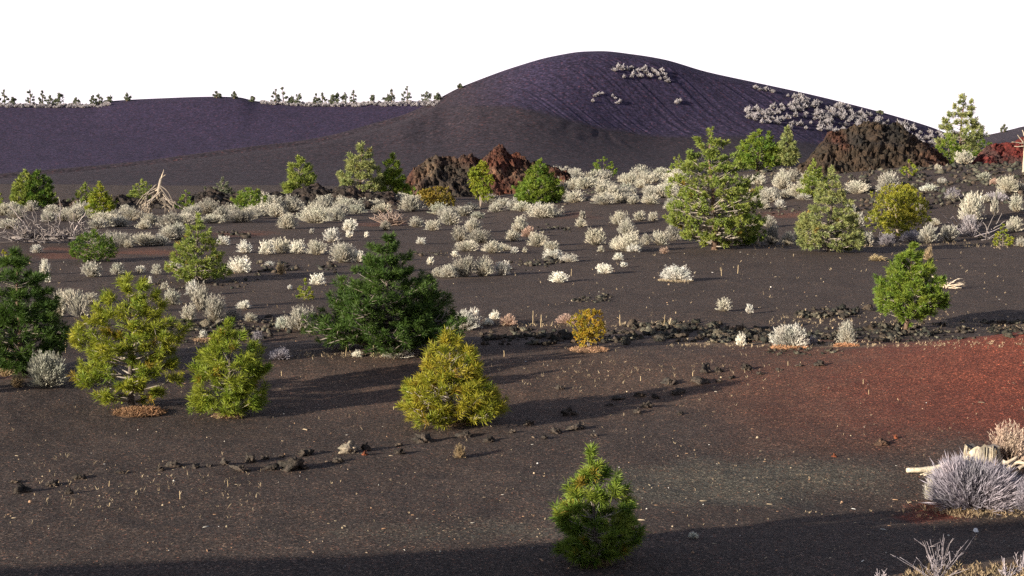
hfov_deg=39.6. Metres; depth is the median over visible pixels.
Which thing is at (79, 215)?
shrub
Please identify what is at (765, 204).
shrub
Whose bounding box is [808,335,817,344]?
shrub
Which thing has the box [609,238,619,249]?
shrub
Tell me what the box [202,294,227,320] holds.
shrub
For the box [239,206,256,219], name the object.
shrub
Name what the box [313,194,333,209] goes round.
shrub
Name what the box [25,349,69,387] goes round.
shrub
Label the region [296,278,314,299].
pine tree
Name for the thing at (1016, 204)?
shrub
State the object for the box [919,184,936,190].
shrub
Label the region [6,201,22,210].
shrub
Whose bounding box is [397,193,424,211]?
shrub
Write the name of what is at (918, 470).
fallen log
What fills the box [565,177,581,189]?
shrub
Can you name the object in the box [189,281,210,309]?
shrub
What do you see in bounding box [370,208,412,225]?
bare shrub
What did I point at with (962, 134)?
pine tree
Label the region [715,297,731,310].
shrub
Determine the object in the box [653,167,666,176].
shrub
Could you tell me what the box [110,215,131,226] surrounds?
shrub
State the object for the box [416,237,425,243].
shrub
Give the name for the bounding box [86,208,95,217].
shrub
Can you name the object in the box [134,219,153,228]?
shrub
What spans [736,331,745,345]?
shrub
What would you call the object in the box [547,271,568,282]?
shrub
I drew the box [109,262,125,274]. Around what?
shrub
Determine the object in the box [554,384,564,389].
lava stone
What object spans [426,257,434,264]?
shrub
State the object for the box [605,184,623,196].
shrub
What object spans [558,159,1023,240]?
lava rubble
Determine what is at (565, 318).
shrub
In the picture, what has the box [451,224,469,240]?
shrub
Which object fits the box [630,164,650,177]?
shrub
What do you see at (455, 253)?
shrub
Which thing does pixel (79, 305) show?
shrub
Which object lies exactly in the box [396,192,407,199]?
shrub
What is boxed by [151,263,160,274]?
shrub
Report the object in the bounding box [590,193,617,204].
shrub
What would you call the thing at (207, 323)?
shrubs
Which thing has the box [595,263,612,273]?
shrub
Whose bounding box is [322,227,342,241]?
shrub
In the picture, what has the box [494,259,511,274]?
shrub
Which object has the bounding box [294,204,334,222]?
shrub
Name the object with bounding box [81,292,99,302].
shrub
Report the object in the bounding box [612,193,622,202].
shrub
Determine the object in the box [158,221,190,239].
shrub
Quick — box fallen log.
[906,456,966,475]
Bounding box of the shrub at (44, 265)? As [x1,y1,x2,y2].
[39,259,50,273]
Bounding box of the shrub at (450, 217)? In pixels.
[438,208,462,224]
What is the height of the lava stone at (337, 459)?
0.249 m
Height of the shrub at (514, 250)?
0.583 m
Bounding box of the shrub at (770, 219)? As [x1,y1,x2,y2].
[763,216,776,226]
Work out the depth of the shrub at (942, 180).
161.96 m
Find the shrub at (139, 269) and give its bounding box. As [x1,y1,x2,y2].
[135,265,145,272]
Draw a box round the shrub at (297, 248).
[289,238,306,253]
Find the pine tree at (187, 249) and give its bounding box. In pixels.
[163,212,233,281]
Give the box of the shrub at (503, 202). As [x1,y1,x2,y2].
[492,198,508,205]
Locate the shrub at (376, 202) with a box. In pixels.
[367,198,384,204]
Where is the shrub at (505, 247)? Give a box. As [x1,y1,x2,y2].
[499,243,511,250]
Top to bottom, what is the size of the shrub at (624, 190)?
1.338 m
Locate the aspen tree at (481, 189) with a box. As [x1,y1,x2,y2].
[467,160,494,206]
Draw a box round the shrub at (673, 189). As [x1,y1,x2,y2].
[657,183,678,196]
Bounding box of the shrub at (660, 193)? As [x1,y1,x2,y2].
[653,183,671,197]
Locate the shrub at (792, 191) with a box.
[784,181,812,196]
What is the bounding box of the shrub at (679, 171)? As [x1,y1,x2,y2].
[670,168,686,179]
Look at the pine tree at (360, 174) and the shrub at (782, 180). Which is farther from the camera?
the pine tree at (360, 174)
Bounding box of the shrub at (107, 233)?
[104,228,118,242]
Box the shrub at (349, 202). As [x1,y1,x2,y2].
[334,195,364,209]
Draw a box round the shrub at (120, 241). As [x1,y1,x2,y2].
[110,230,140,246]
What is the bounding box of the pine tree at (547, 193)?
[510,159,565,204]
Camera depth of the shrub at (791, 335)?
48.37 m
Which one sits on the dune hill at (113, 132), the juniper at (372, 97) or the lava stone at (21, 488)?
the juniper at (372, 97)
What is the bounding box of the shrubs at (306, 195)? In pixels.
[46,183,401,209]
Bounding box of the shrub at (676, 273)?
[660,264,692,280]
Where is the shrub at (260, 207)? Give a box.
[246,204,267,216]
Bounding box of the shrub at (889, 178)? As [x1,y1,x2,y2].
[875,170,900,193]
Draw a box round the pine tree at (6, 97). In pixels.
[0,89,9,104]
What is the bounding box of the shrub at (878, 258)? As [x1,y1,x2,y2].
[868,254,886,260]
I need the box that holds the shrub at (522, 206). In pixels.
[513,201,530,210]
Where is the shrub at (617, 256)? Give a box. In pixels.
[613,252,623,259]
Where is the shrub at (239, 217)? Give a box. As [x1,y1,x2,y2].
[226,208,259,222]
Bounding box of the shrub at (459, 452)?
[452,441,465,457]
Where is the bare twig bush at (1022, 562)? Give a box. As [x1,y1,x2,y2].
[1013,553,1023,571]
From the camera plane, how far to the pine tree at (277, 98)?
626.89 m
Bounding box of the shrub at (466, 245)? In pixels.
[453,240,478,250]
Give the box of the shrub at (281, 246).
[271,236,292,252]
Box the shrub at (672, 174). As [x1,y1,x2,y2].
[664,172,678,184]
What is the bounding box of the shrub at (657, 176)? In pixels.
[648,172,661,182]
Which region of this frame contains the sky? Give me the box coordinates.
[0,0,1023,135]
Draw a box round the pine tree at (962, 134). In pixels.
[933,93,990,154]
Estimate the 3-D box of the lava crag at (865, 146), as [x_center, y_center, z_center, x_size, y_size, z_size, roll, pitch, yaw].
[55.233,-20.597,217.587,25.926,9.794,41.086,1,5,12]
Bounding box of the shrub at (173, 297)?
[162,288,182,304]
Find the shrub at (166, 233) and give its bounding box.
[158,226,180,239]
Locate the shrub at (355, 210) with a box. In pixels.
[349,204,367,213]
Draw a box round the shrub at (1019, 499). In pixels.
[1012,476,1023,511]
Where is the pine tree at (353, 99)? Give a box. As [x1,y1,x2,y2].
[349,90,356,103]
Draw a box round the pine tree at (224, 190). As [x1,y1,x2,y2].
[213,176,234,194]
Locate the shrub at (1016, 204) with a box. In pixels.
[1009,193,1023,210]
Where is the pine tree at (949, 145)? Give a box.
[935,134,961,163]
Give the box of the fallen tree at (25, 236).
[0,199,103,243]
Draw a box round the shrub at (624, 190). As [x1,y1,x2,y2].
[620,188,631,193]
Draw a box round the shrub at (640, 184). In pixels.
[633,179,648,187]
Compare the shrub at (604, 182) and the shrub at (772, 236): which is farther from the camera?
the shrub at (604, 182)
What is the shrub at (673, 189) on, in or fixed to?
on the ground at (400, 521)
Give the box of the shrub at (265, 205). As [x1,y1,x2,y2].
[256,201,271,215]
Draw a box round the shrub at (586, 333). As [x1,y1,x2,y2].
[566,308,606,346]
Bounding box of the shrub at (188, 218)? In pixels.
[176,212,194,223]
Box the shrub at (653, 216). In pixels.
[648,211,658,220]
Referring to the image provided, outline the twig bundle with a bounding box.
[942,278,963,288]
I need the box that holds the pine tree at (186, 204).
[174,190,195,208]
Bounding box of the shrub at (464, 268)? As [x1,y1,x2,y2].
[452,254,476,276]
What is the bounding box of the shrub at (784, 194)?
[777,189,792,197]
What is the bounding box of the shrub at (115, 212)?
[109,210,122,217]
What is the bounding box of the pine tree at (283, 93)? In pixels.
[278,87,287,101]
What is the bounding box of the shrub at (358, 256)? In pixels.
[351,248,362,262]
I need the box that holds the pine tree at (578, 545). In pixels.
[547,442,652,569]
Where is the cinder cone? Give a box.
[0,51,983,185]
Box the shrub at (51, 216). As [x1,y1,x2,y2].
[40,211,58,221]
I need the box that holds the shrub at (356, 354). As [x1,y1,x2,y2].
[352,349,361,356]
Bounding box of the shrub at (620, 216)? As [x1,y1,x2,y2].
[609,209,631,224]
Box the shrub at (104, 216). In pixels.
[89,210,114,226]
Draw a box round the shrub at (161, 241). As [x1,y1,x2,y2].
[151,233,168,245]
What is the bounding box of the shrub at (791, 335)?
[767,322,809,346]
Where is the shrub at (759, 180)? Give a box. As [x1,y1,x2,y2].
[749,174,766,184]
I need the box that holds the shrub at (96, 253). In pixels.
[68,229,118,262]
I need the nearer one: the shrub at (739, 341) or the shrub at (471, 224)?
the shrub at (739, 341)
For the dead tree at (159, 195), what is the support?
on the ground at (400, 521)
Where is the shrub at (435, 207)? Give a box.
[427,202,448,213]
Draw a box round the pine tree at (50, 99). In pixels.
[45,94,54,104]
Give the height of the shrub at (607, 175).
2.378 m
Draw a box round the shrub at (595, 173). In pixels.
[582,169,602,180]
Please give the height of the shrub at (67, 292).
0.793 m
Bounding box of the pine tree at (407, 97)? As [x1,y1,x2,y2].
[401,86,411,101]
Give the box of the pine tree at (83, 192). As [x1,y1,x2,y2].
[69,182,97,203]
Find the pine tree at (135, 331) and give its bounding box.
[64,271,196,408]
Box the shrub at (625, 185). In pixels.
[620,182,635,191]
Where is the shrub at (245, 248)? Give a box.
[236,239,253,252]
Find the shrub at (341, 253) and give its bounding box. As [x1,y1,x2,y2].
[327,241,355,262]
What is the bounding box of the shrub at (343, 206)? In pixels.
[331,203,351,214]
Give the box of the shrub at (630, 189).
[624,187,636,194]
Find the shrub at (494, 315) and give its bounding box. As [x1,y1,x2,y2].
[489,309,499,318]
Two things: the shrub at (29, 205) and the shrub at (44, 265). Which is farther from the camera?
the shrub at (29, 205)
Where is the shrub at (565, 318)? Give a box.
[555,313,576,323]
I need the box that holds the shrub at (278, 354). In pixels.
[268,346,292,359]
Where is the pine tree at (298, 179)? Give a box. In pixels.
[281,154,318,193]
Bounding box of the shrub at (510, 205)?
[505,197,519,210]
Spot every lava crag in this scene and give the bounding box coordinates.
[405,144,572,196]
[793,121,949,177]
[971,136,1023,164]
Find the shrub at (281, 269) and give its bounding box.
[277,261,286,274]
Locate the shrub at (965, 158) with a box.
[953,149,972,163]
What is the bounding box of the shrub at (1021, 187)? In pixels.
[1014,183,1023,190]
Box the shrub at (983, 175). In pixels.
[976,171,990,180]
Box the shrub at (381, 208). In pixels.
[369,202,391,212]
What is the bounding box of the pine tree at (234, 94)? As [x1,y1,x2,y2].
[231,91,237,98]
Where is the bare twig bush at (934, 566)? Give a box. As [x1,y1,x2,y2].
[891,534,973,575]
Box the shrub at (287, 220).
[277,212,299,228]
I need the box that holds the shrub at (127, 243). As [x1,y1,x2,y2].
[123,240,133,247]
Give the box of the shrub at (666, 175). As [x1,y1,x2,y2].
[661,173,669,179]
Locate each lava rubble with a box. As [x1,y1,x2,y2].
[479,293,1023,355]
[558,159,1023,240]
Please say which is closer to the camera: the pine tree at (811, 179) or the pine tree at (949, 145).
the pine tree at (811, 179)
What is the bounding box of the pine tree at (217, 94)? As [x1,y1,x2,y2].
[212,91,221,97]
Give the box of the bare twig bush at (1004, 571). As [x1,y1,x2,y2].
[998,556,1023,575]
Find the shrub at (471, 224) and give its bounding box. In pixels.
[464,217,481,232]
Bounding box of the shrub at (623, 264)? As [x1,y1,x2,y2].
[620,261,627,266]
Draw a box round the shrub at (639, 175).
[635,171,648,180]
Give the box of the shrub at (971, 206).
[958,191,985,221]
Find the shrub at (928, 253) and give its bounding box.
[923,245,933,259]
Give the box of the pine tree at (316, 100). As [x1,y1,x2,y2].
[313,93,318,103]
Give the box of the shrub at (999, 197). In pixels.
[986,191,1010,201]
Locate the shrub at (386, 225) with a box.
[380,220,392,230]
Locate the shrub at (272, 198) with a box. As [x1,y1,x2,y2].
[259,191,283,205]
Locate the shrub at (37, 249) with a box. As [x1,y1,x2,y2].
[30,244,43,252]
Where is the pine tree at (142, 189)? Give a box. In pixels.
[126,178,151,198]
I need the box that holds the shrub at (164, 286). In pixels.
[160,281,168,289]
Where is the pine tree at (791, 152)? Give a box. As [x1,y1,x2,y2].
[776,125,801,165]
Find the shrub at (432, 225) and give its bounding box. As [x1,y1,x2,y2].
[423,219,440,230]
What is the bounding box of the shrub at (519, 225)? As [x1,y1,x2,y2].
[510,214,528,231]
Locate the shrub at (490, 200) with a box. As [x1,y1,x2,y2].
[482,194,499,203]
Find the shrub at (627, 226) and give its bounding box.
[617,216,636,234]
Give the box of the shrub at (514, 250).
[511,246,518,253]
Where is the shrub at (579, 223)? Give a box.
[574,218,587,226]
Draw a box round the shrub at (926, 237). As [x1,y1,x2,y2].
[916,223,938,242]
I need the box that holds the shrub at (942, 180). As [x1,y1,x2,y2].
[937,177,946,182]
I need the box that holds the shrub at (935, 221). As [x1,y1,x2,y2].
[930,218,939,224]
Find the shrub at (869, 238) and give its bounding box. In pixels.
[863,230,873,245]
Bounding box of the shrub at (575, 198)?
[564,190,586,202]
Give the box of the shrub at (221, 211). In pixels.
[213,204,230,221]
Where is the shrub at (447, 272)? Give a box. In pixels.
[437,263,458,277]
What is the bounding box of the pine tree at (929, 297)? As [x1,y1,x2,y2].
[872,241,951,329]
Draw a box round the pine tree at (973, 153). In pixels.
[962,137,992,159]
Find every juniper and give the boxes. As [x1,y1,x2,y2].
[8,96,16,103]
[53,93,64,104]
[103,95,112,102]
[287,95,293,102]
[291,93,301,103]
[328,94,334,104]
[333,92,339,102]
[339,92,347,103]
[369,95,374,101]
[382,93,391,101]
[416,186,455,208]
[420,91,431,101]
[433,92,440,100]
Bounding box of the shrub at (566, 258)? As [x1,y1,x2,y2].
[558,252,578,261]
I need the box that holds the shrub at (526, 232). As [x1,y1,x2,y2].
[521,226,535,236]
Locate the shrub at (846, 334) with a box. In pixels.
[834,319,856,342]
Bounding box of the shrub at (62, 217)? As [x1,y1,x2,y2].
[57,212,68,220]
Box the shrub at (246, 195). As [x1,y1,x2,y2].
[230,186,268,209]
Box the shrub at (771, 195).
[760,187,780,201]
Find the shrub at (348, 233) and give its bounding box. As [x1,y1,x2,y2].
[346,230,353,237]
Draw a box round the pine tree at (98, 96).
[94,93,102,104]
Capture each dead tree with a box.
[137,170,182,213]
[1014,130,1023,171]
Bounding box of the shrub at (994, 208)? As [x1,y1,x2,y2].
[990,190,998,215]
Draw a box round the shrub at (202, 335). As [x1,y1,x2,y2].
[198,329,207,337]
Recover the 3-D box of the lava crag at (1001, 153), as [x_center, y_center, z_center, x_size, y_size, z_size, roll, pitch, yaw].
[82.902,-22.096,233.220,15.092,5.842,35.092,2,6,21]
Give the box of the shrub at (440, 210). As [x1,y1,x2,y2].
[436,206,449,215]
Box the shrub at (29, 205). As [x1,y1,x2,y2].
[24,200,39,210]
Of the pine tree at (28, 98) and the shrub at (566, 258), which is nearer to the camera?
the shrub at (566, 258)
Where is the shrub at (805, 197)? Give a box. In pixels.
[795,192,811,199]
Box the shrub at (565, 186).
[558,180,568,190]
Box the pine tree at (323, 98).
[318,92,327,103]
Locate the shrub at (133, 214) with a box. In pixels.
[118,207,144,219]
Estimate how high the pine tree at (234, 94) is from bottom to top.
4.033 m
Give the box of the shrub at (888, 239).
[877,231,897,245]
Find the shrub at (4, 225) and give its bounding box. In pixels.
[0,217,21,228]
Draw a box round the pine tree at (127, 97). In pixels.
[124,92,131,100]
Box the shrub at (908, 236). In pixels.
[899,229,920,241]
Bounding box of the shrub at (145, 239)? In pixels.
[133,231,156,245]
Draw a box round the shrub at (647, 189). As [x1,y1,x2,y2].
[642,186,656,195]
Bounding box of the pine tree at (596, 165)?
[592,156,617,175]
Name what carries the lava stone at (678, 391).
on the ground at (400, 521)
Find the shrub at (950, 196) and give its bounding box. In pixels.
[945,193,958,199]
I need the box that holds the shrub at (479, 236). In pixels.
[465,228,494,242]
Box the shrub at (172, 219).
[156,210,184,226]
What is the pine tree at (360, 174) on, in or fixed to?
on the ground at (400, 521)
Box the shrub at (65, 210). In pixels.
[54,206,85,215]
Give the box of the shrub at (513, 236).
[504,230,521,240]
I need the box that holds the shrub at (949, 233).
[938,224,959,241]
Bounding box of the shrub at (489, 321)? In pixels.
[483,317,493,324]
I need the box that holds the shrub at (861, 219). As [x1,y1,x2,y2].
[854,210,864,226]
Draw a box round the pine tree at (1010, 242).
[993,224,1014,245]
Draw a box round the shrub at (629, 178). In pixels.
[620,172,637,184]
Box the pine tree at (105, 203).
[84,181,117,215]
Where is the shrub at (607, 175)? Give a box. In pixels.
[598,169,612,178]
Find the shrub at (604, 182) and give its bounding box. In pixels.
[594,179,615,186]
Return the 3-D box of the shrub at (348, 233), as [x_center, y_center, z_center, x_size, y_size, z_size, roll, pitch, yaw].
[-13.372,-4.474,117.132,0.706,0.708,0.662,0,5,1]
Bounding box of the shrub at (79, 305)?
[66,289,89,316]
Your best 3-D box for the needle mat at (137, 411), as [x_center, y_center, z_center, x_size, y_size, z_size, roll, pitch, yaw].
[-9.715,3.188,37.063,1.557,0.312,1.384,0,5,0]
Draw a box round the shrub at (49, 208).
[41,204,61,214]
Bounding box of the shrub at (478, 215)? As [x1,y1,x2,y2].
[471,211,484,218]
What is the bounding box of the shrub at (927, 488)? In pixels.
[923,478,933,500]
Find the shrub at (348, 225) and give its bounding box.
[341,218,357,230]
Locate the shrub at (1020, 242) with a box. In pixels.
[1015,237,1023,245]
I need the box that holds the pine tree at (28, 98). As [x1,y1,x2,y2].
[25,89,34,103]
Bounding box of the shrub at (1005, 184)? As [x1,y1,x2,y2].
[996,174,1020,192]
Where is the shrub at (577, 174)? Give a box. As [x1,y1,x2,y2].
[571,171,582,177]
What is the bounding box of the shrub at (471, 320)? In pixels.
[455,306,481,329]
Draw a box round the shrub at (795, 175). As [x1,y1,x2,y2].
[786,167,802,181]
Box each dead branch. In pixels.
[940,212,1012,236]
[975,213,1005,239]
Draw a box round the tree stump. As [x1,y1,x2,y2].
[963,443,1001,466]
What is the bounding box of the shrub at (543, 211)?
[524,202,563,217]
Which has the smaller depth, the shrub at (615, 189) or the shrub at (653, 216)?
the shrub at (653, 216)
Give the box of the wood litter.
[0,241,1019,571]
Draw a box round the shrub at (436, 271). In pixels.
[432,267,443,276]
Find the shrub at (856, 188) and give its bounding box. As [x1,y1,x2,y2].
[843,179,871,193]
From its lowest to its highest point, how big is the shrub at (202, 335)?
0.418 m
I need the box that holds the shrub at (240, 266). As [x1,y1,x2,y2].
[225,256,250,272]
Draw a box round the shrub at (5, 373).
[0,345,14,376]
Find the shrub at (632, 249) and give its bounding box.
[626,243,640,251]
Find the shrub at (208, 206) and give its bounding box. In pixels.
[194,197,219,213]
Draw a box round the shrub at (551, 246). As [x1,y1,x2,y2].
[544,241,558,250]
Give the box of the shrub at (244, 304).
[237,300,249,308]
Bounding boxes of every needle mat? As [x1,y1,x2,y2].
[109,404,167,417]
[192,336,209,341]
[210,412,243,418]
[438,419,476,426]
[568,345,608,352]
[657,278,692,281]
[771,344,808,349]
[833,342,859,346]
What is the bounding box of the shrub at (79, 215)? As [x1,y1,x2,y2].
[64,205,86,220]
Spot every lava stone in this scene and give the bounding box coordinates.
[8,479,23,482]
[12,483,31,494]
[45,479,58,486]
[65,487,73,493]
[71,474,85,478]
[155,466,163,471]
[165,460,182,467]
[191,462,199,468]
[220,456,230,464]
[229,464,250,471]
[245,452,255,462]
[260,454,269,459]
[262,463,278,470]
[278,456,308,471]
[297,448,313,456]
[331,456,344,462]
[338,440,359,453]
[361,441,371,450]
[394,449,406,453]
[411,432,433,442]
[455,429,472,437]
[483,436,494,442]
[523,419,534,425]
[550,427,561,433]
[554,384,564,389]
[561,405,578,415]
[565,422,585,429]
[610,396,625,399]
[633,392,645,397]
[633,407,641,413]
[641,401,653,407]
[651,393,659,398]
[660,377,678,384]
[671,388,685,394]
[691,376,710,384]
[699,363,711,372]
[714,366,723,372]
[741,363,751,370]
[813,360,825,365]
[874,438,889,445]
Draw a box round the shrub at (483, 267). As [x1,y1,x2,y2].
[472,255,494,275]
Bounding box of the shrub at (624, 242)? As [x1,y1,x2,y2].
[610,230,644,250]
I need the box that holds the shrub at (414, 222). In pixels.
[409,216,424,226]
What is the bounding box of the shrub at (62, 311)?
[53,288,68,316]
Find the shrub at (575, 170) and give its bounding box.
[570,167,584,174]
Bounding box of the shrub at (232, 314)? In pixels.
[226,307,242,318]
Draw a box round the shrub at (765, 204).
[761,199,770,209]
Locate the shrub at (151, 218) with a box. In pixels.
[140,213,158,224]
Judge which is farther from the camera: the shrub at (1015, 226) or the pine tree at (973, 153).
the pine tree at (973, 153)
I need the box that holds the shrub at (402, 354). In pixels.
[382,344,414,358]
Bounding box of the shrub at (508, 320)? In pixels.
[498,313,517,325]
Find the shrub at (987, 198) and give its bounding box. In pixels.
[981,194,991,201]
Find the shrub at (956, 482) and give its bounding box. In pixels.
[919,447,1023,514]
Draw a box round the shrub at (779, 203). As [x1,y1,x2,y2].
[774,199,785,207]
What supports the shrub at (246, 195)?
on the ground at (400, 521)
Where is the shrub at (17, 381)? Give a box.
[10,371,24,387]
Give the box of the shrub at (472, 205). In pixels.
[465,202,479,209]
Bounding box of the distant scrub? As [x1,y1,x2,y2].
[0,63,945,144]
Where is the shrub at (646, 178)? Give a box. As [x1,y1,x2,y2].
[639,173,654,183]
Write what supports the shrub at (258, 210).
on the ground at (400, 521)
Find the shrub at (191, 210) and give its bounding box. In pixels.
[180,204,203,220]
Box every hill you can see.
[0,97,426,173]
[972,126,1023,146]
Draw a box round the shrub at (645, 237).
[640,233,649,244]
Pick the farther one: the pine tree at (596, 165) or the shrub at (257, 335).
the pine tree at (596, 165)
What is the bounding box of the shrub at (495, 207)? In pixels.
[487,201,505,211]
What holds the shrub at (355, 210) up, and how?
on the ground at (400, 521)
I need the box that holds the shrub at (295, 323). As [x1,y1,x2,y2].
[282,303,317,330]
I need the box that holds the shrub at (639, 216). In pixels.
[632,210,646,220]
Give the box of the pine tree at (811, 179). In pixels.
[795,158,830,196]
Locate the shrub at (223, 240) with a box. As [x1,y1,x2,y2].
[217,235,230,244]
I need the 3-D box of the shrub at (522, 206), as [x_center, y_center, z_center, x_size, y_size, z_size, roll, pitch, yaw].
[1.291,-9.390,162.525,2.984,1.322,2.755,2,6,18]
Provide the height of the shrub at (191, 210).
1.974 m
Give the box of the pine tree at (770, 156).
[733,129,782,170]
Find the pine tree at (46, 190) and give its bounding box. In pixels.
[22,169,57,207]
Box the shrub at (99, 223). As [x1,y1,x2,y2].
[86,217,110,228]
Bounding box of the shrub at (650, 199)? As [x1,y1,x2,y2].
[640,194,659,203]
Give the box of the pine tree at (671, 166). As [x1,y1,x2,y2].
[666,155,680,172]
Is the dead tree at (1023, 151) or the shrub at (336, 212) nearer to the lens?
the shrub at (336, 212)
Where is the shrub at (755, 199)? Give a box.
[751,194,770,202]
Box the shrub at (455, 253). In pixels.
[450,251,458,256]
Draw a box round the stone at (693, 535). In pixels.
[688,532,697,538]
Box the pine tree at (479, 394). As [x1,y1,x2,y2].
[394,326,511,430]
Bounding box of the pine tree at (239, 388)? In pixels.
[184,316,274,418]
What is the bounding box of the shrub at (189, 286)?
[185,278,196,294]
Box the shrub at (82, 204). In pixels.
[71,200,88,213]
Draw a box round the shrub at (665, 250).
[660,247,669,253]
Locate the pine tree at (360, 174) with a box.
[336,140,385,191]
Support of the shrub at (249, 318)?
on the ground at (400, 521)
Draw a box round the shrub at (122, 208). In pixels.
[117,204,132,216]
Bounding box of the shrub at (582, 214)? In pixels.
[578,211,585,218]
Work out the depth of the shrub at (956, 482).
28.85 m
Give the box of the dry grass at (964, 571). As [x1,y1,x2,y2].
[4,239,1023,575]
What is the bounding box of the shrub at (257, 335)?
[251,330,263,342]
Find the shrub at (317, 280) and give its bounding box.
[309,273,325,284]
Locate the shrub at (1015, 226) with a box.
[1006,216,1023,231]
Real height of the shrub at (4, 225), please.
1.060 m
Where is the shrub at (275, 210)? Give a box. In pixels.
[265,203,287,216]
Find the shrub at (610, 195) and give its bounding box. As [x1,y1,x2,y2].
[591,191,613,201]
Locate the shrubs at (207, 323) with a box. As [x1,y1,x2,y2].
[11,222,571,346]
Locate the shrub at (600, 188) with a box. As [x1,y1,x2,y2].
[595,184,608,193]
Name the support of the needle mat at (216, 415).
on the ground at (400, 521)
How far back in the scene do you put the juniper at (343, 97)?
627.65 m
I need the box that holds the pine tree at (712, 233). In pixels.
[662,126,766,249]
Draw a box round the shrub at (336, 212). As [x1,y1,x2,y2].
[326,203,346,220]
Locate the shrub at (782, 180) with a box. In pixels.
[771,167,792,188]
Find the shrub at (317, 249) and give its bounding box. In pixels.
[304,239,329,254]
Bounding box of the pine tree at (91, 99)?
[89,94,97,104]
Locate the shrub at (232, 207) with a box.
[224,203,239,214]
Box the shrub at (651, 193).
[643,188,658,196]
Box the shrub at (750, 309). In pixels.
[745,304,753,313]
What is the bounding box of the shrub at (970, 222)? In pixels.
[958,212,976,235]
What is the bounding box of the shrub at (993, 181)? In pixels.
[989,178,998,184]
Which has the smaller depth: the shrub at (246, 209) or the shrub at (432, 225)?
the shrub at (432, 225)
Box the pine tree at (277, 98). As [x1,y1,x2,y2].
[271,89,279,102]
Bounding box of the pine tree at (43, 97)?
[38,90,46,104]
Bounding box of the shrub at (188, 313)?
[180,303,196,320]
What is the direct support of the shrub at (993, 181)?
on the ground at (400, 521)
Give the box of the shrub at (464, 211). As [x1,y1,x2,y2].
[455,205,473,215]
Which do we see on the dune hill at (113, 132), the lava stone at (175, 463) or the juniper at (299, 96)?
the juniper at (299, 96)
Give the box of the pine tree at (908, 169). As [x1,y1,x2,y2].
[900,159,917,177]
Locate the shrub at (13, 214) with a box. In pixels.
[5,207,28,218]
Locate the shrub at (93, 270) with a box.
[80,260,102,276]
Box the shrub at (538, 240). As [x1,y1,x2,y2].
[525,231,548,246]
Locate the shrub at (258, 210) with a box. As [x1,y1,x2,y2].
[244,206,263,218]
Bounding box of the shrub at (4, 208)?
[0,202,13,214]
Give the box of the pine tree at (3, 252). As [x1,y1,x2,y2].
[1,249,10,259]
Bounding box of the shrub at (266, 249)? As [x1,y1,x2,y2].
[258,239,275,254]
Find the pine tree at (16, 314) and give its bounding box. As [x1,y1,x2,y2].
[0,245,71,377]
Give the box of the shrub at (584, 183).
[575,175,596,188]
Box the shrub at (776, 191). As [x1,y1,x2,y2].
[770,186,783,197]
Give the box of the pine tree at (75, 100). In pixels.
[73,97,80,104]
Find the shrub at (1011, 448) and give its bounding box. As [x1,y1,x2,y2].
[987,418,1023,460]
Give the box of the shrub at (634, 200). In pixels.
[628,195,640,203]
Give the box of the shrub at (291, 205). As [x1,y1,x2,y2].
[280,194,304,211]
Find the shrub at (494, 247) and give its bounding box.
[481,239,503,252]
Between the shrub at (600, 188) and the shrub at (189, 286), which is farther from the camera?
the shrub at (600, 188)
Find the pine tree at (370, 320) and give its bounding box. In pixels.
[300,232,468,357]
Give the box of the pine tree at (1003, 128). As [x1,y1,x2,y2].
[1000,123,1007,131]
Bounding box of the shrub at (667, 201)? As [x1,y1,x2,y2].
[663,196,673,209]
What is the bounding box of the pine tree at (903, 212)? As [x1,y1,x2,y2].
[864,183,932,235]
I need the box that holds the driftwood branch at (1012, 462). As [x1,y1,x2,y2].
[1002,456,1023,469]
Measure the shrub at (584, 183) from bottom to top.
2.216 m
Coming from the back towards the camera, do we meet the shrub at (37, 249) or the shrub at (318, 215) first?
the shrub at (318, 215)
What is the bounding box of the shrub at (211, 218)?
[201,213,227,222]
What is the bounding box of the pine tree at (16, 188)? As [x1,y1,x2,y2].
[9,169,40,207]
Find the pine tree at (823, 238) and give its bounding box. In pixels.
[793,164,866,251]
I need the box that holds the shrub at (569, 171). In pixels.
[553,165,574,176]
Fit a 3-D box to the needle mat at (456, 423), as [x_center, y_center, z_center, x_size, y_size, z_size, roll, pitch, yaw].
[-1.437,3.375,35.839,1.123,0.249,1.066,0,5,0]
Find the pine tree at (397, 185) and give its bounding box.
[379,152,412,196]
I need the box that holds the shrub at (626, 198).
[621,192,632,202]
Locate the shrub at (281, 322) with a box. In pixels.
[275,317,289,328]
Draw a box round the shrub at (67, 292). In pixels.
[59,287,79,302]
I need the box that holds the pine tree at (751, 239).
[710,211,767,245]
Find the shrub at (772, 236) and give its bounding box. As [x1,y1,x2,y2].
[763,221,780,244]
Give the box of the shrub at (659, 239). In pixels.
[652,230,668,244]
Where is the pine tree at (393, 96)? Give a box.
[387,88,395,101]
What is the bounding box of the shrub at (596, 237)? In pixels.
[584,227,606,244]
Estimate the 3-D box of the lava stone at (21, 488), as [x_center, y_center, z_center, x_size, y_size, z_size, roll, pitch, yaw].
[-9.782,4.043,28.372,0.437,0.248,0.352,-2,6,-17]
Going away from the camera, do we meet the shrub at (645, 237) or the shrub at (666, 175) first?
the shrub at (645, 237)
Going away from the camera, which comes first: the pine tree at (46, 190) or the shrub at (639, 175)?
the pine tree at (46, 190)
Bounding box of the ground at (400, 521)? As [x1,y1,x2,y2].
[0,159,1023,575]
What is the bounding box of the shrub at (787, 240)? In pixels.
[779,230,795,244]
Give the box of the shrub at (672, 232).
[664,224,680,240]
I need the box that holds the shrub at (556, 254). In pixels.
[542,248,563,258]
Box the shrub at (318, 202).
[304,199,325,210]
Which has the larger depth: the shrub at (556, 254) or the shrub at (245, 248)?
the shrub at (245, 248)
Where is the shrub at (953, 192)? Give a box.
[944,186,962,198]
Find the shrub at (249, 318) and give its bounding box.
[243,312,258,321]

